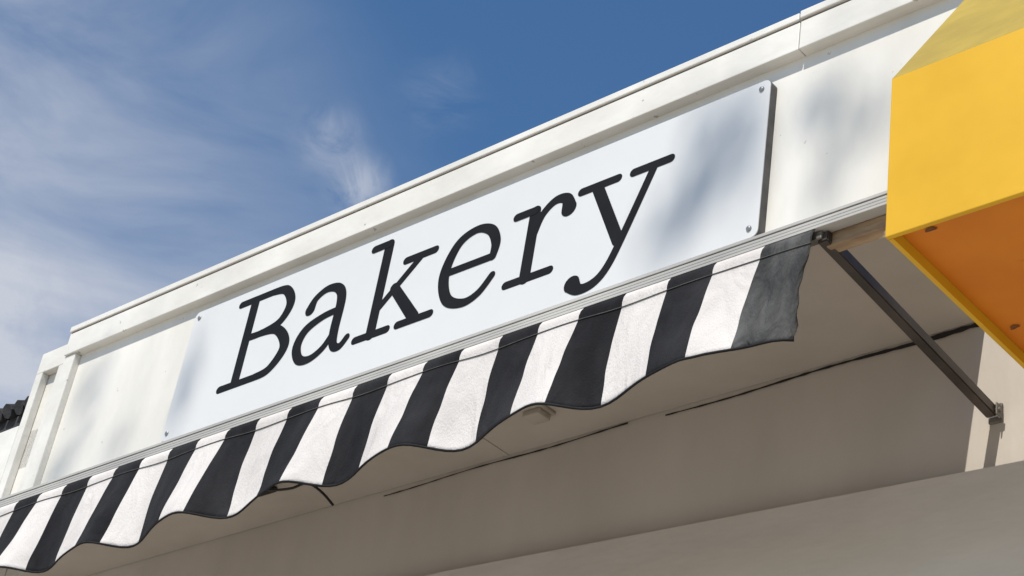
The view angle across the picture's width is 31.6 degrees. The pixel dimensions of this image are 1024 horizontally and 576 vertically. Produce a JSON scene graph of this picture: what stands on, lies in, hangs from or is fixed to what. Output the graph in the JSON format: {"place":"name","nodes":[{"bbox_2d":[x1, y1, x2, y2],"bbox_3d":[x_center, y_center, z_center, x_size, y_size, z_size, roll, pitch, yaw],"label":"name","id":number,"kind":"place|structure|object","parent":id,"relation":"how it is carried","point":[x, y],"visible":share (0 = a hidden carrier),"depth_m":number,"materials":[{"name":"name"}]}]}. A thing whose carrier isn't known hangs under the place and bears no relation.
{"place":"outdoors","nodes":[
{"label":"outdoors","id":0,"kind":"place"},
{"bbox_2d":[0,396,28,432],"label":"neighbour house","id":1,"kind":"structure","parent":0,"point":[11,415],"depth_m":11.54,"materials":[{"name":"tile"}]},
{"bbox_2d":[0,0,824,407],"label":"sky","id":2,"kind":"structure","parent":0,"point":[147,147],"materials":[{"name":"blue"}]},
{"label":"pavement","id":3,"kind":"structure","parent":0,"visible":0},
{"bbox_2d":[0,0,1023,575],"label":"shop building","id":4,"kind":"structure","parent":3,"relation":"on","point":[848,430],"depth_m":5.29,"materials":[{"name":"paint"}]},
{"bbox_2d":[259,484,333,505],"bbox_3d":[-0.804,0.722,6.398,0.367,0.090,0.119,-9,-37,27],"label":"loose cable","id":5,"kind":"object","parent":4,"relation":"hanging from","point":[273,489],"visible":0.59,"depth_m":6.38,"materials":[{"name":"black rubber"}]},
{"bbox_2d":[161,80,776,441],"bbox_3d":[-0.232,-0.016,5.384,2.399,0.511,0.036,-20,-43,38],"label":"bakery sign","id":6,"kind":"object","parent":4,"relation":"attached to","point":[686,186],"visible":0.99,"depth_m":5.21,"materials":[{"name":"metal"}]},
{"bbox_2d":[0,190,1002,572],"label":"striped awning","id":7,"kind":"object","parent":4,"relation":"attached to","point":[602,348],"visible":0.98,"depth_m":4.91,"materials":[{"name":"fabric"}]},
{"bbox_2d":[520,405,555,424],"bbox_3d":[0.078,0.400,5.708,0.090,0.034,0.080,-20,-43,38],"label":"soffit fixture","id":8,"kind":"object","parent":4,"relation":"attached to","point":[536,414],"visible":0.75,"depth_m":5.69,"materials":[{"name":"beige plastic"}]},
{"bbox_2d":[885,0,1023,368],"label":"yellow canopy","id":9,"kind":"object","parent":4,"relation":"attached to","point":[954,232],"visible":1,"depth_m":3.74,"materials":[{"name":"paint"}]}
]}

